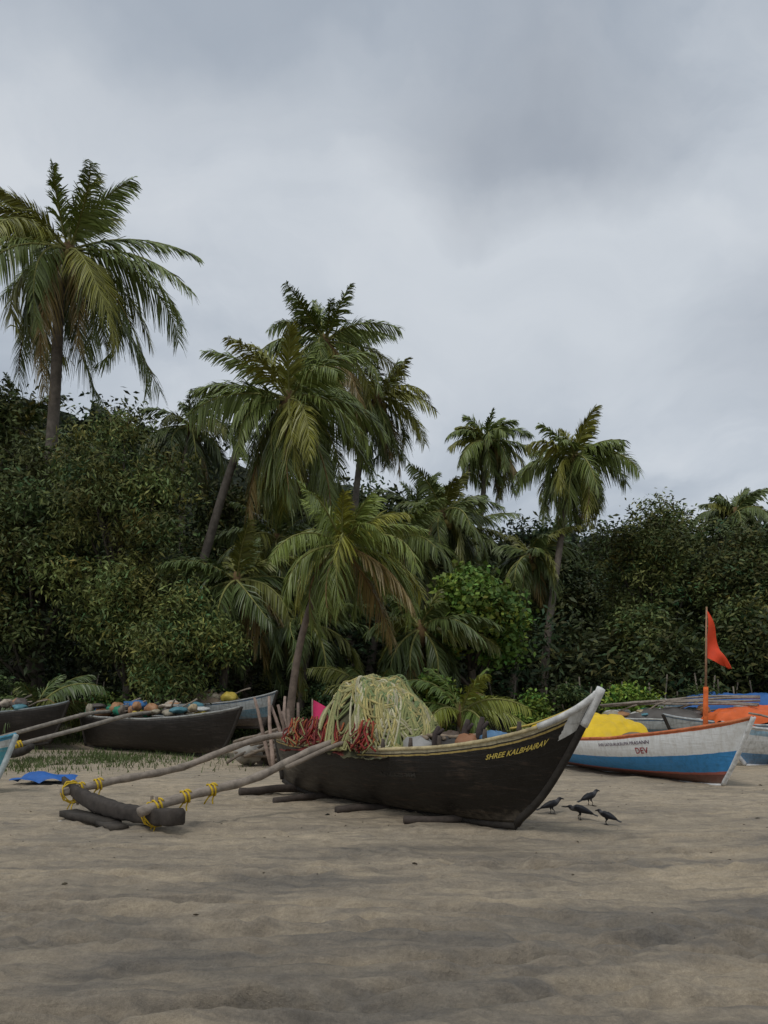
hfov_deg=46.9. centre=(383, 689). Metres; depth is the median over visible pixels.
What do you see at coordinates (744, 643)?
broadleaf tree
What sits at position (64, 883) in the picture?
beach debris
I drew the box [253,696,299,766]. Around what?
pole bundle
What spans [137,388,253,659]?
coconut palm
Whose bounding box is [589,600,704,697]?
broadleaf tree
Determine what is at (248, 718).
fishing boat
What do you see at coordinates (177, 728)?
outrigger fishing boat
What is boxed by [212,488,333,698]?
coconut palm
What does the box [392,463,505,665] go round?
coconut palm
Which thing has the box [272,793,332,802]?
timber roller
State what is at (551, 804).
crow
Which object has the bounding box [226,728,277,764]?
driftwood heap
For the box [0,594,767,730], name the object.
undergrowth
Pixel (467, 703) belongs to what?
young coconut palm
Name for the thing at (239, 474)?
distant forest
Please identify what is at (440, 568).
broadleaf tree
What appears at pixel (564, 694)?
shrub
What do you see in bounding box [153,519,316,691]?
coconut palm
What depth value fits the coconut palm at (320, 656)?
25.25 m
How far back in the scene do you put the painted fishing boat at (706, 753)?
14.19 m
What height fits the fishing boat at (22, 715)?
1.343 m
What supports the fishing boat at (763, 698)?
on the sand ground at (488, 925)
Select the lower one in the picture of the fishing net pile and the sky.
the fishing net pile
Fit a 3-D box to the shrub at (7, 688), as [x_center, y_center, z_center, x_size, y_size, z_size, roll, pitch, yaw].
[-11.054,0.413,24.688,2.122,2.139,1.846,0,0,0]
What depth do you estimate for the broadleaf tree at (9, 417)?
28.61 m
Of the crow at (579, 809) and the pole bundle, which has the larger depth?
the pole bundle
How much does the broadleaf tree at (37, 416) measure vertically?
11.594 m
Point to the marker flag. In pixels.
(318, 708)
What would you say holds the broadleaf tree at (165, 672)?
on the sand ground at (488, 925)
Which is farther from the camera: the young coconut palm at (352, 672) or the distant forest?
the distant forest
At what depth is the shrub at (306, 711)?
24.29 m
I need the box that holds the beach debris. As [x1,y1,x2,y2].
[19,766,767,1002]
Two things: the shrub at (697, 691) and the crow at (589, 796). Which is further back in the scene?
the shrub at (697, 691)
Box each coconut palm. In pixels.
[0,157,204,694]
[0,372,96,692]
[0,674,108,733]
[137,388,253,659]
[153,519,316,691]
[155,318,390,701]
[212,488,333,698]
[247,280,408,666]
[248,588,382,715]
[264,480,430,727]
[303,663,450,705]
[331,357,439,679]
[346,496,459,675]
[362,587,503,692]
[363,472,479,543]
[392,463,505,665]
[408,667,533,733]
[444,408,539,677]
[459,506,523,693]
[490,525,589,712]
[511,404,644,704]
[688,487,767,592]
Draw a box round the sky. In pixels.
[0,0,767,542]
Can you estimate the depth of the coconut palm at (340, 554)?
21.14 m
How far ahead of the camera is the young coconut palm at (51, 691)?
23.30 m
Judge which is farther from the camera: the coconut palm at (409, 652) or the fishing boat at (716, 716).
the coconut palm at (409, 652)
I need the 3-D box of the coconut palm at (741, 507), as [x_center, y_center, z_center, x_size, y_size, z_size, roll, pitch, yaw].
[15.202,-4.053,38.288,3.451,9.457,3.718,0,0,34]
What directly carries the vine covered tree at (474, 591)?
on the sand ground at (488, 925)
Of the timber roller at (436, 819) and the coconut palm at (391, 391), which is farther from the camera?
the coconut palm at (391, 391)
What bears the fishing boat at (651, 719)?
on the sand ground at (488, 925)
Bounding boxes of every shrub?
[0,675,21,695]
[62,687,135,736]
[209,685,256,736]
[295,680,341,724]
[414,668,461,731]
[504,687,560,731]
[550,677,602,714]
[599,680,665,712]
[671,679,722,697]
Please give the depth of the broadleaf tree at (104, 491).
24.89 m
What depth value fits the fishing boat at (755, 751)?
17.36 m
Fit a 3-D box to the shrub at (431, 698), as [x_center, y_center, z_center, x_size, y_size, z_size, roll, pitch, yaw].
[1.236,0.467,23.187,1.836,2.104,1.477,0,0,0]
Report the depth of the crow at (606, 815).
9.91 m
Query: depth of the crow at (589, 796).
11.46 m
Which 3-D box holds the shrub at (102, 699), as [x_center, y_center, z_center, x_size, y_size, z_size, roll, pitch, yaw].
[-7.873,0.730,24.646,2.144,1.727,1.966,0,0,-30]
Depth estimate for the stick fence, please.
25.89 m
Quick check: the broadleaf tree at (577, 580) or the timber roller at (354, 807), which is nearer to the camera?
the timber roller at (354, 807)
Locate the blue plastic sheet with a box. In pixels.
[9,771,77,782]
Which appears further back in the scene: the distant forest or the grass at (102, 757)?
the distant forest
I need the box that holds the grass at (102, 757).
[4,725,508,775]
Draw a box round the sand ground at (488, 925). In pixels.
[0,705,767,1023]
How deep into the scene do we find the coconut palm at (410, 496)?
35.94 m
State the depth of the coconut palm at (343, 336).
30.45 m
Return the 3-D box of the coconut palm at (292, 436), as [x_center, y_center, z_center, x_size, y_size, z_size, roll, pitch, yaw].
[-2.497,-4.552,25.380,6.380,11.619,6.449,0,0,-42]
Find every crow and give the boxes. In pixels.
[536,797,563,813]
[565,804,597,819]
[577,789,599,805]
[595,809,621,824]
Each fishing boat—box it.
[0,694,69,746]
[0,698,242,757]
[0,732,18,778]
[59,686,604,830]
[154,688,278,728]
[532,607,755,785]
[600,695,767,731]
[654,691,767,711]
[661,705,767,729]
[721,712,767,765]
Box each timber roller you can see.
[238,784,298,795]
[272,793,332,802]
[334,804,393,812]
[403,815,461,823]
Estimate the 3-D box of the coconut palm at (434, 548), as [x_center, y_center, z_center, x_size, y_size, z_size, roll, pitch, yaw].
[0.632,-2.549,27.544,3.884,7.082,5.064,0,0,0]
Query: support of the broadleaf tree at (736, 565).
on the sand ground at (488, 925)
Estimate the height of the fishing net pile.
1.032 m
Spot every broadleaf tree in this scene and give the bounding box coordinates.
[0,378,76,597]
[0,424,115,700]
[8,398,218,699]
[105,569,258,709]
[169,477,273,691]
[293,487,409,667]
[421,517,490,673]
[484,532,613,693]
[568,487,730,689]
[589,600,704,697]
[661,508,767,693]
[687,584,767,693]
[728,541,767,610]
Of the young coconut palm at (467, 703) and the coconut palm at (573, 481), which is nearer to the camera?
the young coconut palm at (467, 703)
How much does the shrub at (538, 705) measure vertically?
1.528 m
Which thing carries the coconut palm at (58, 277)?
on the sand ground at (488, 925)
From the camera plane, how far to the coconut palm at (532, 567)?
29.08 m
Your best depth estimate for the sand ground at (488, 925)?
6.02 m
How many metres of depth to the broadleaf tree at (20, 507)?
26.05 m
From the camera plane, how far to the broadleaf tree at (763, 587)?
29.77 m
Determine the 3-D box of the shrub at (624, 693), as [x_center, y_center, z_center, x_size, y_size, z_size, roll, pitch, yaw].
[6.664,0.566,23.983,1.916,1.708,1.933,0,0,0]
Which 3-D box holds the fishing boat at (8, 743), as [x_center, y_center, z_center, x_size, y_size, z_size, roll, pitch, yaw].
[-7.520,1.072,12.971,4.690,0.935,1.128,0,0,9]
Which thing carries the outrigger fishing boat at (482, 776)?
on the sand ground at (488, 925)
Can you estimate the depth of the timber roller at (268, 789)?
12.63 m
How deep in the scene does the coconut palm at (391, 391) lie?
32.62 m
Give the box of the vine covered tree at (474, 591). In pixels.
[382,559,540,731]
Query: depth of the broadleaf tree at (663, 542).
30.20 m
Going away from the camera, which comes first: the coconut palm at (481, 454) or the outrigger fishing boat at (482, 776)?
the outrigger fishing boat at (482, 776)
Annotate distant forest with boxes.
[0,380,767,704]
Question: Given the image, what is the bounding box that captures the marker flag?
[312,699,325,723]
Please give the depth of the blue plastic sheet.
13.98 m
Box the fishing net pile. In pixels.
[280,674,438,759]
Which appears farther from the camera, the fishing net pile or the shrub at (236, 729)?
the shrub at (236, 729)
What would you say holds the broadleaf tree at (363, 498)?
on the sand ground at (488, 925)
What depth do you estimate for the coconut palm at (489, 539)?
36.37 m
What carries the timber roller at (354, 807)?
on the sand ground at (488, 925)
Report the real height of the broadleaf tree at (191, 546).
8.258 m
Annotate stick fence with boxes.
[11,673,752,729]
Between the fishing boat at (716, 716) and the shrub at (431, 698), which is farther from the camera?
the shrub at (431, 698)

